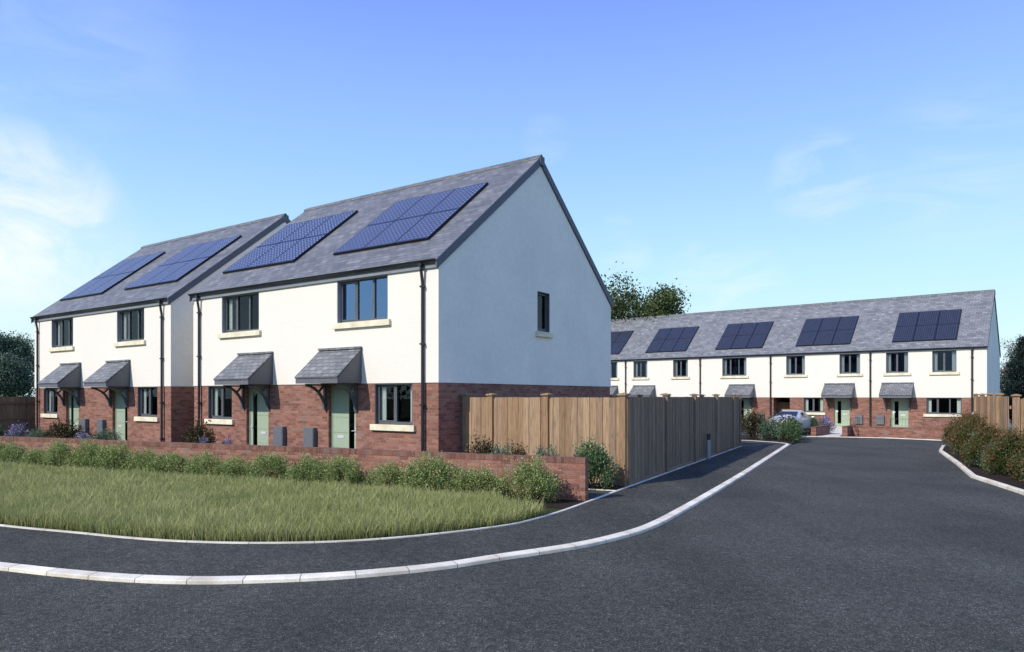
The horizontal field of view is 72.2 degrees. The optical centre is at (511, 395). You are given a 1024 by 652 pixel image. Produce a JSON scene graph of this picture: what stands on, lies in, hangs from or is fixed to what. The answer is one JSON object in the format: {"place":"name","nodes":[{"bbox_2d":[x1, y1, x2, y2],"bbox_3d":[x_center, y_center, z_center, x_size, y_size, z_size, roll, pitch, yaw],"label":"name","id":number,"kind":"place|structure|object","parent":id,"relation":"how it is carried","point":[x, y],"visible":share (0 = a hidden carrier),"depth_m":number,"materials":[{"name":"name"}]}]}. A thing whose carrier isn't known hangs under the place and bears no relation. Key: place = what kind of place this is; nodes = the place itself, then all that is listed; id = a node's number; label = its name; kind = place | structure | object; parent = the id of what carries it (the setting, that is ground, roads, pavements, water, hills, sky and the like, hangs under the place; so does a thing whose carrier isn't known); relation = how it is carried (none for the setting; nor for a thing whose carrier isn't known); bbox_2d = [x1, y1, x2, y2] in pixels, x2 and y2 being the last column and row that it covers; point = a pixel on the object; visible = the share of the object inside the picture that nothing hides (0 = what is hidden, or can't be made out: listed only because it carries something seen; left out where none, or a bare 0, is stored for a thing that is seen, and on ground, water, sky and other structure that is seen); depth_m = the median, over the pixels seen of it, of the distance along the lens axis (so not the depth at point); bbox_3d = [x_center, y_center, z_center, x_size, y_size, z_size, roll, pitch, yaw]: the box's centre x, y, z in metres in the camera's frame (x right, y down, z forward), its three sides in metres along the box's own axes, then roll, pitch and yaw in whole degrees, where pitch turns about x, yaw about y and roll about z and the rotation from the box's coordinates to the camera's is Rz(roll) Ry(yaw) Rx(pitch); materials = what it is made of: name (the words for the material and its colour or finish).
{"place":"outdoors","nodes":[
{"label":"outdoors","id":0,"kind":"place"},
{"bbox_2d":[0,460,584,541],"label":"verge","id":1,"kind":"structure","parent":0,"point":[549,510],"depth_m":12.37,"materials":[{"name":"green plant"}]},
{"bbox_2d":[0,446,740,543],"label":"path edging","id":2,"kind":"object","parent":1,"relation":"on","point":[221,542],"visible":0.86,"depth_m":10.38,"materials":[{"name":"concrete"}]},
{"bbox_2d":[0,434,784,575],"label":"pavement","id":3,"kind":"structure","parent":0,"point":[639,504],"depth_m":9.62,"materials":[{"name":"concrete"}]},
{"bbox_2d":[419,490,583,508],"bbox_3d":[-14.454,2.048,19.955,34.125,0.001,1.236,0,0,23],"label":"planting bed","id":4,"kind":"object","parent":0,"point":[562,503],"visible":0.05,"depth_m":13.49,"materials":[{"name":"brown soil"}]},
{"bbox_2d":[0,440,32,464],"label":"hedge shrub","id":5,"kind":"object","parent":4,"relation":"on","point":[12,453],"visible":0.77,"depth_m":19.86,"materials":[{"name":"green plant"}]},
{"bbox_2d":[17,447,63,467],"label":"hedge shrub","id":6,"kind":"object","parent":4,"relation":"on","point":[32,456],"visible":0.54,"depth_m":19.44,"materials":[{"name":"green plant"}]},
{"bbox_2d":[40,438,75,469],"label":"hedge shrub","id":7,"kind":"object","parent":4,"relation":"on","point":[62,450],"visible":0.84,"depth_m":19.01,"materials":[{"name":"green plant"}]},
{"bbox_2d":[69,437,109,470],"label":"hedge shrub","id":8,"kind":"object","parent":4,"relation":"on","point":[85,455],"visible":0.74,"depth_m":18.69,"materials":[{"name":"green plant"}]},
{"bbox_2d":[86,440,139,471],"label":"hedge shrub","id":9,"kind":"object","parent":4,"relation":"on","point":[111,455],"visible":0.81,"depth_m":18.12,"materials":[{"name":"green plant"}]},
{"bbox_2d":[122,445,163,472],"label":"hedge shrub","id":10,"kind":"object","parent":4,"relation":"on","point":[138,457],"visible":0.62,"depth_m":17.76,"materials":[{"name":"green plant"}]},
{"bbox_2d":[144,450,193,474],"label":"hedge shrub","id":11,"kind":"object","parent":4,"relation":"on","point":[163,463],"visible":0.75,"depth_m":17.39,"materials":[{"name":"green plant"}]},
{"bbox_2d":[181,449,228,476],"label":"hedge shrub","id":12,"kind":"object","parent":4,"relation":"on","point":[205,460],"visible":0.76,"depth_m":16.98,"materials":[{"name":"green plant"}]},
{"bbox_2d":[212,453,255,479],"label":"hedge shrub","id":13,"kind":"object","parent":4,"relation":"on","point":[234,466],"visible":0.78,"depth_m":16.57,"materials":[{"name":"green plant"}]},
{"bbox_2d":[238,447,301,479],"bbox_3d":[-5.586,1.622,16.285,1.683,0.874,0.882,0,0,20],"label":"hedge shrub","id":14,"kind":"object","parent":4,"relation":"on","point":[269,461],"visible":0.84,"depth_m":16.23,"materials":[{"name":"green plant"}]},
{"bbox_2d":[282,452,341,484],"bbox_3d":[-4.449,1.637,15.888,1.630,0.842,0.945,0,0,26],"label":"hedge shrub","id":15,"kind":"object","parent":4,"relation":"on","point":[300,470],"visible":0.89,"depth_m":15.75,"materials":[{"name":"green plant"}]},
{"bbox_2d":[315,451,369,487],"bbox_3d":[-3.735,1.635,15.511,1.585,0.848,0.938,0,0,31],"label":"hedge shrub","id":16,"kind":"object","parent":4,"relation":"on","point":[347,468],"visible":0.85,"depth_m":15.39,"materials":[{"name":"green plant"}]},
{"bbox_2d":[362,459,410,487],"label":"hedge shrub","id":17,"kind":"object","parent":4,"relation":"on","point":[383,470],"visible":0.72,"depth_m":14.91,"materials":[{"name":"green plant"}]},
{"bbox_2d":[391,450,471,492],"bbox_3d":[-1.657,1.583,14.553,1.964,0.951,0.995,0,0,25],"label":"hedge shrub","id":18,"kind":"object","parent":4,"relation":"on","point":[439,473],"visible":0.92,"depth_m":14.46,"materials":[{"name":"green plant"}]},
{"bbox_2d":[441,462,510,496],"bbox_3d":[-0.732,1.688,14.125,1.623,0.738,0.850,0,0,24],"label":"hedge shrub","id":19,"kind":"object","parent":4,"relation":"on","point":[467,478],"visible":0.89,"depth_m":13.98,"materials":[{"name":"green plant"}]},
{"bbox_2d":[493,451,564,501],"bbox_3d":[0.269,1.552,13.572,1.493,1.014,0.866,0,0,24],"label":"hedge shrub","id":20,"kind":"object","parent":4,"relation":"on","point":[545,480],"visible":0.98,"depth_m":13.50,"materials":[{"name":"green plant"}]},
{"bbox_2d":[0,437,1023,651],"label":"road","id":21,"kind":"structure","parent":0,"point":[827,544],"depth_m":7.50,"materials":[{"name":"grey asphalt"}]},
{"bbox_2d":[804,436,940,440],"bbox_3d":[17.849,2.088,34.935,6.176,0.044,0.950,0,0,31],"label":"road edge","id":22,"kind":"object","parent":21,"relation":"on","point":[872,437],"visible":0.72,"depth_m":35.06,"materials":[{"name":"concrete"}]},
{"bbox_2d":[0,0,1023,396],"label":"sky","id":23,"kind":"structure","parent":0,"point":[748,154],"materials":[{"name":"blue"}]},
{"bbox_2d":[588,490,611,499],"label":"driveway","id":24,"kind":"structure","parent":0,"point":[592,494],"depth_m":14.76,"materials":[{"name":"concrete"}]},
{"bbox_2d":[588,483,625,489],"bbox_3d":[-12.128,2.056,28.887,39.560,0.001,21.418,0,0,31],"label":"front garden","id":25,"kind":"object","parent":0,"point":[613,487],"visible":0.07,"depth_m":15.76,"materials":[{"name":"green plant"}]},
{"bbox_2d":[0,397,34,436],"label":"timber fence","id":26,"kind":"object","parent":25,"relation":"on","point":[17,410],"visible":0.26,"depth_m":32.38,"materials":[{"name":"brown wood"}]},
{"bbox_2d":[5,423,31,436],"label":"lavender","id":27,"kind":"object","parent":25,"relation":"on","point":[18,432],"visible":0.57,"depth_m":29.98,"materials":[{"name":"purple plant"}]},
{"bbox_2d":[24,423,50,437],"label":"grey green shrub","id":28,"kind":"object","parent":25,"relation":"on","point":[37,433],"visible":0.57,"depth_m":29.50,"materials":[{"name":"green plant"}]},
{"bbox_2d":[39,416,84,438],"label":"bronze shrub","id":29,"kind":"object","parent":25,"relation":"on","point":[60,431],"visible":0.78,"depth_m":28.73,"materials":[{"name":"brown plant"}]},
{"bbox_2d":[91,424,122,439],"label":"grey green shrub","id":30,"kind":"object","parent":25,"relation":"on","point":[111,436],"visible":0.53,"depth_m":26.45,"materials":[{"name":"green plant"}]},
{"bbox_2d":[179,416,216,443],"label":"bronze shrub","id":31,"kind":"object","parent":25,"relation":"on","point":[199,432],"visible":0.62,"depth_m":23.43,"materials":[{"name":"brown plant"}]},
{"bbox_2d":[0,436,587,500],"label":"garden wall","id":32,"kind":"structure","parent":25,"relation":"on","point":[574,484],"depth_m":15.77,"materials":[{"name":"red brick"}]},
{"bbox_2d":[463,429,493,453],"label":"bronze shrub","id":33,"kind":"object","parent":25,"relation":"on","point":[484,449],"visible":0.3,"depth_m":16.87,"materials":[{"name":"brown plant"}]},
{"bbox_2d":[487,433,513,454],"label":"grey green shrub","id":34,"kind":"object","parent":25,"relation":"on","point":[507,446],"visible":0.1,"depth_m":16.73,"materials":[{"name":"green plant"}]},
{"bbox_2d":[503,438,528,454],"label":"bronze shrub","id":35,"kind":"object","parent":25,"relation":"on","point":[518,451],"visible":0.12,"depth_m":16.24,"materials":[{"name":"brown plant"}]},
{"bbox_2d":[461,393,630,485],"bbox_3d":[0.644,1.011,17.754,5.295,2.178,0.230,0,0,41],"label":"timber fence","id":36,"kind":"object","parent":25,"relation":"on","point":[564,423],"visible":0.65,"depth_m":17.44,"materials":[{"name":"brown wood"}]},
{"bbox_2d":[533,436,558,455],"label":"grey green shrub","id":37,"kind":"object","parent":25,"relation":"on","point":[541,453],"visible":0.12,"depth_m":16.03,"materials":[{"name":"green plant"}]},
{"bbox_2d":[569,435,620,489],"bbox_3d":[1.778,1.428,15.558,1.166,1.260,1.447,0,0,-27],"label":"bushy shrub","id":38,"kind":"object","parent":25,"relation":"on","point":[600,456],"visible":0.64,"depth_m":15.40,"materials":[{"name":"green plant"}]},
{"bbox_2d":[741,435,799,443],"bbox_3d":[10.822,2.044,33.810,5.733,0.001,6.448,0,0,22],"label":"planting bed","id":39,"kind":"object","parent":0,"point":[744,437],"visible":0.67,"depth_m":32.96,"materials":[{"name":"brown soil"}]},
{"bbox_2d":[741,407,769,438],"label":"bronze shrub","id":40,"kind":"object","parent":39,"relation":"on","point":[753,419],"visible":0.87,"depth_m":33.45,"materials":[{"name":"brown plant"}]},
{"bbox_2d":[756,412,786,439],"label":"grey green shrub","id":41,"kind":"object","parent":39,"relation":"on","point":[767,426],"visible":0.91,"depth_m":32.74,"materials":[{"name":"green plant"}]},
{"bbox_2d":[773,411,804,439],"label":"bronze shrub","id":42,"kind":"object","parent":39,"relation":"on","point":[792,418],"visible":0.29,"depth_m":32.94,"materials":[{"name":"green plant"}]},
{"bbox_2d":[775,416,803,441],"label":"bushy shrub","id":43,"kind":"object","parent":39,"relation":"on","point":[794,431],"visible":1,"depth_m":31.54,"materials":[{"name":"green plant"}]},
{"bbox_2d":[820,427,841,435],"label":"footpath","id":44,"kind":"structure","parent":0,"point":[837,431],"depth_m":39.92,"materials":[{"name":"grey concrete"}]},
{"bbox_2d":[811,425,829,435],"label":"retaining wall","id":45,"kind":"structure","parent":44,"relation":"on","point":[820,430],"depth_m":36.95,"materials":[{"name":"red brick"}]},
{"bbox_2d":[741,427,950,445],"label":"forecourt","id":46,"kind":"structure","parent":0,"point":[806,434],"depth_m":38.11,"materials":[{"name":"concrete"}]},
{"bbox_2d":[769,410,814,433],"bbox_3d":[15.484,1.418,38.730,1.960,1.305,4.010,0,0,39],"label":"parked car","id":47,"kind":"object","parent":46,"relation":"on","point":[803,416],"visible":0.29,"depth_m":38.01,"materials":[{"name":"silver metal"}]},
{"bbox_2d":[816,414,836,430],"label":"lavender","id":48,"kind":"object","parent":46,"relation":"on","point":[824,422],"visible":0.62,"depth_m":38.46,"materials":[{"name":"purple plant"}]},
{"bbox_2d":[842,425,855,436],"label":"retaining wall","id":49,"kind":"structure","parent":46,"relation":"on","point":[846,431],"depth_m":35.71,"materials":[{"name":"red brick"}]},
{"bbox_2d":[852,426,946,439],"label":"retaining wall","id":50,"kind":"structure","parent":46,"relation":"on","point":[899,432],"depth_m":34.92,"materials":[{"name":"red brick"}]},
{"bbox_2d":[859,418,941,427],"bbox_3d":[20.130,1.347,34.341,5.800,0.425,0.026,0,0,39],"label":"railing","id":51,"kind":"object","parent":50,"relation":"on","point":[923,426],"visible":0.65,"depth_m":35.23,"materials":[{"name":"metal"}]},
{"bbox_2d":[943,446,1023,489],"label":"planting bed","id":52,"kind":"object","parent":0,"point":[1007,479],"visible":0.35,"depth_m":18.28,"materials":[{"name":"brown soil"}]},
{"bbox_2d":[936,410,971,447],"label":"red tipped shrub","id":53,"kind":"object","parent":52,"relation":"on","point":[946,430],"visible":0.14,"depth_m":27.47,"materials":[{"name":"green plant"}]},
{"bbox_2d":[943,410,979,451],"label":"red tipped shrub","id":54,"kind":"object","parent":52,"relation":"on","point":[966,417],"visible":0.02,"depth_m":25.38,"materials":[{"name":"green plant"}]},
{"bbox_2d":[945,412,987,457],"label":"red tipped shrub","id":55,"kind":"object","parent":52,"relation":"on","point":[960,435],"visible":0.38,"depth_m":22.88,"materials":[{"name":"green plant"}]},
{"bbox_2d":[959,419,1011,468],"bbox_3d":[13.530,1.359,19.987,1.612,1.401,1.423,0,0,-44],"label":"red tipped shrub","id":56,"kind":"object","parent":52,"relation":"on","point":[975,447],"visible":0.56,"depth_m":19.87,"materials":[{"name":"green plant"}]},
{"bbox_2d":[976,440,1008,470],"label":"grey green shrub","id":57,"kind":"object","parent":52,"relation":"on","point":[984,459],"visible":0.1,"depth_m":19.27,"materials":[{"name":"green plant"}]},
{"bbox_2d":[979,424,1023,476],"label":"red tipped shrub","id":58,"kind":"object","parent":52,"relation":"on","point":[1010,441],"visible":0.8,"depth_m":17.97,"materials":[{"name":"green plant"}]},
{"bbox_2d":[1006,442,1023,479],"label":"red tipped shrub","id":59,"kind":"object","parent":52,"relation":"on","point":[1016,460],"visible":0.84,"depth_m":17.04,"materials":[{"name":"green plant"}]},
{"label":"terrain","id":60,"kind":"structure","parent":0,"visible":0},
{"bbox_2d":[0,347,34,396],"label":"evergreen tree","id":61,"kind":"object","parent":60,"relation":"on","point":[15,380],"visible":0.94,"depth_m":46.73,"materials":[{"name":"green plant"}]},
{"bbox_2d":[0,330,34,396],"bbox_3d":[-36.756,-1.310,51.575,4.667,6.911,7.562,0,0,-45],"label":"evergreen tree","id":62,"kind":"object","parent":60,"relation":"on","point":[14,351],"visible":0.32,"depth_m":49.94,"materials":[{"name":"green plant"}]},
{"bbox_2d":[30,213,290,442],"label":"semi detached houses","id":63,"kind":"structure","parent":60,"relation":"on","point":[114,346],"depth_m":28.83,"materials":[{"name":"white paint"}]},
{"bbox_2d":[40,388,58,417],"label":"window","id":64,"kind":"structure","parent":63,"relation":"in","point":[47,393],"depth_m":32.05,"materials":[{"name":"grey paint"}]},
{"bbox_2d":[48,317,73,351],"bbox_3d":[-19.803,-2.702,31.042,2.310,1.435,0.345,0,0,34],"label":"window","id":65,"kind":"structure","parent":63,"relation":"in","point":[55,347],"depth_m":31.30,"materials":[{"name":"grey glass"}]},
{"bbox_2d":[69,389,78,435],"bbox_3d":[-19.024,0.852,30.570,1.162,2.376,0.123,0,0,34],"label":"door","id":66,"kind":"structure","parent":63,"relation":"in","point":[76,408],"depth_m":30.61,"materials":[{"name":"paint"}]},
{"bbox_2d":[115,388,125,439],"bbox_3d":[-15.661,0.852,28.285,1.172,2.376,0.080,0,0,34],"label":"door","id":67,"kind":"structure","parent":63,"relation":"in","point":[120,409],"depth_m":28.38,"materials":[{"name":"paint"}]},
{"bbox_2d":[113,308,145,346],"bbox_3d":[-14.999,-2.702,27.740,2.330,1.435,0.345,0,0,34],"label":"window","id":68,"kind":"structure","parent":63,"relation":"in","point":[120,342],"depth_m":27.99,"materials":[{"name":"black glass"}]},
{"bbox_2d":[134,387,158,421],"bbox_3d":[-13.981,0.312,27.049,1.690,1.325,0.315,0,0,34],"label":"window","id":69,"kind":"structure","parent":63,"relation":"in","point":[150,417],"depth_m":27.15,"materials":[{"name":"grey paint"}]},
{"bbox_2d":[188,154,613,452],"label":"semi detached houses","id":70,"kind":"structure","parent":60,"relation":"on","point":[403,317],"depth_m":21.99,"materials":[{"name":"white paint"}]},
{"bbox_2d":[204,386,233,424],"bbox_3d":[-10.074,0.312,24.364,1.650,1.325,0.315,0,0,34],"label":"window","id":71,"kind":"structure","parent":70,"relation":"in","point":[216,419],"depth_m":24.58,"materials":[{"name":"grey paint"}]},
{"bbox_2d":[218,292,260,338],"bbox_3d":[-9.105,-2.702,23.690,2.310,1.435,0.345,0,0,34],"label":"window","id":72,"kind":"structure","parent":70,"relation":"in","point":[226,333],"depth_m":23.94,"materials":[{"name":"black glass"}]},
{"bbox_2d":[249,386,267,444],"bbox_3d":[-8.325,0.852,23.218,1.162,2.376,0.123,0,0,34],"label":"door","id":73,"kind":"structure","parent":70,"relation":"in","point":[262,414],"depth_m":23.25,"materials":[{"name":"paint"}]},
{"bbox_2d":[331,385,355,448],"bbox_3d":[-4.975,0.852,20.916,1.172,2.376,0.123,0,0,34],"label":"door","id":74,"kind":"structure","parent":70,"relation":"in","point":[340,399],"depth_m":21.03,"materials":[{"name":"paint"}]},
{"bbox_2d":[332,275,390,329],"bbox_3d":[-4.315,-2.700,20.368,2.330,1.431,0.295,0,0,34],"label":"window","id":75,"kind":"structure","parent":70,"relation":"in","point":[341,323],"depth_m":20.61,"materials":[{"name":"glass"}]},
{"bbox_2d":[370,383,415,431],"bbox_3d":[-3.283,0.312,19.697,1.690,1.325,0.315,0,0,34],"label":"window","id":76,"kind":"structure","parent":70,"relation":"in","point":[381,425],"depth_m":19.81,"materials":[{"name":"grey paint"}]},
{"bbox_2d":[535,291,553,337],"bbox_3d":[0.998,-2.661,23.049,0.265,1.471,1.000,0,0,34],"label":"window","id":77,"kind":"structure","parent":70,"relation":"in","point":[544,332],"depth_m":23.32,"materials":[{"name":"black glass"}]},
{"bbox_2d":[0,436,802,584],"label":"kerb","id":78,"kind":"structure","parent":60,"relation":"on","point":[153,579],"depth_m":8.32,"materials":[{"name":"concrete"}]},
{"bbox_2d":[601,261,650,376],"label":"leafy tree","id":79,"kind":"object","parent":60,"relation":"on","point":[620,307],"visible":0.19,"depth_m":62.92,"materials":[{"name":"green plant"}]},
{"bbox_2d":[610,316,651,396],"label":"terraced house","id":80,"kind":"structure","parent":60,"relation":"on","point":[626,333],"depth_m":59.32,"materials":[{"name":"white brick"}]},
{"bbox_2d":[623,278,690,321],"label":"leafy tree","id":81,"kind":"object","parent":60,"relation":"on","point":[664,303],"visible":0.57,"depth_m":61.52,"materials":[{"name":"green plant"}]},
{"bbox_2d":[625,311,722,396],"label":"terraced house","id":82,"kind":"structure","parent":60,"relation":"on","point":[667,350],"depth_m":55.81,"materials":[{"name":"white paint"}]},
{"bbox_2d":[631,361,648,379],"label":"window","id":83,"kind":"structure","parent":82,"relation":"in","point":[636,377],"depth_m":56.51,"materials":[{"name":"grey paint"}]},
{"bbox_2d":[671,359,689,378],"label":"window","id":84,"kind":"structure","parent":82,"relation":"in","point":[675,362],"depth_m":54.31,"materials":[{"name":"grey paint"}]},
{"bbox_2d":[628,393,742,485],"bbox_3d":[5.984,1.011,22.375,0.230,2.178,14.295,0,0,28],"label":"timber fence","id":85,"kind":"object","parent":60,"relation":"on","point":[666,433],"visible":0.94,"depth_m":19.77,"materials":[{"name":"wood"}]},
{"bbox_2d":[700,305,790,423],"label":"terraced house","id":86,"kind":"structure","parent":60,"relation":"on","point":[735,357],"depth_m":52.15,"materials":[{"name":"white paint"}]},
{"bbox_2d":[720,357,748,377],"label":"window","id":87,"kind":"structure","parent":86,"relation":"in","point":[724,360],"depth_m":51.79,"materials":[{"name":"grey paint"}]},
{"bbox_2d":[741,398,750,423],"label":"door","id":88,"kind":"structure","parent":86,"relation":"in","point":[746,402],"depth_m":51.08,"materials":[{"name":"paint"}]},
{"bbox_2d":[770,298,884,426],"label":"terraced house","id":89,"kind":"structure","parent":60,"relation":"on","point":[820,353],"depth_m":48.44,"materials":[{"name":"white paint"}]},
{"bbox_2d":[783,355,806,376],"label":"window","id":90,"kind":"structure","parent":89,"relation":"in","point":[788,358],"depth_m":48.89,"materials":[{"name":"grey paint"}]},
{"bbox_2d":[804,398,825,414],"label":"window","id":91,"kind":"structure","parent":89,"relation":"in","point":[806,411],"depth_m":48.13,"materials":[{"name":"grey paint"}]},
{"bbox_2d":[834,398,849,426],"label":"door","id":92,"kind":"structure","parent":89,"relation":"in","point":[845,407],"depth_m":46.98,"materials":[{"name":"paint"}]},
{"bbox_2d":[837,354,862,376],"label":"window","id":93,"kind":"structure","parent":89,"relation":"in","point":[841,356],"depth_m":46.72,"materials":[{"name":"grey paint"}]},
{"bbox_2d":[870,289,1000,427],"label":"terraced house","id":94,"kind":"structure","parent":60,"relation":"on","point":[935,356],"depth_m":44.61,"materials":[{"name":"white paint"}]},
{"bbox_2d":[883,352,910,375],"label":"window","id":95,"kind":"structure","parent":94,"relation":"in","point":[888,355],"depth_m":44.96,"materials":[{"name":"grey paint"}]},
{"bbox_2d":[891,398,907,426],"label":"door","id":96,"kind":"structure","parent":94,"relation":"in","point":[903,403],"depth_m":44.80,"materials":[{"name":"paint"}]},
{"bbox_2d":[923,398,961,416],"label":"window","id":97,"kind":"structure","parent":94,"relation":"in","point":[929,413],"depth_m":43.39,"materials":[{"name":"grey paint"}]},
{"bbox_2d":[929,350,959,374],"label":"window","id":98,"kind":"structure","parent":94,"relation":"in","point":[935,371],"depth_m":43.33,"materials":[{"name":"grey paint"}]},
{"bbox_2d":[939,445,1023,494],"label":"kerb","id":99,"kind":"structure","parent":60,"relation":"on","point":[968,472],"depth_m":17.62,"materials":[{"name":"concrete"}]},
{"bbox_2d":[972,393,1010,470],"bbox_3d":[15.558,1.001,22.865,0.230,2.198,8.766,0,0,29],"label":"timber fence","id":100,"kind":"object","parent":60,"relation":"on","point":[996,407],"visible":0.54,"depth_m":21.59,"materials":[{"name":"brown wood"}]},
{"bbox_2d":[1000,334,1017,379],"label":"pale tree","id":101,"kind":"object","parent":60,"relation":"on","point":[1008,350],"visible":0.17,"depth_m":78.08,"materials":[{"name":"green plant"}]},
{"bbox_2d":[1000,360,1019,422],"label":"conifer tree","id":102,"kind":"object","parent":60,"relation":"on","point":[1002,389],"visible":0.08,"depth_m":56.07,"materials":[{"name":"green plant"}]},
{"bbox_2d":[1000,334,1023,418],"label":"conifer tree","id":103,"kind":"object","parent":60,"relation":"on","point":[1015,367],"visible":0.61,"depth_m":51.90,"materials":[{"name":"green plant"}]},
{"bbox_2d":[1011,394,1023,471],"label":"timber fence","id":104,"kind":"object","parent":60,"relation":"on","point":[1017,410],"visible":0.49,"depth_m":18.84,"materials":[{"name":"brown wood"}]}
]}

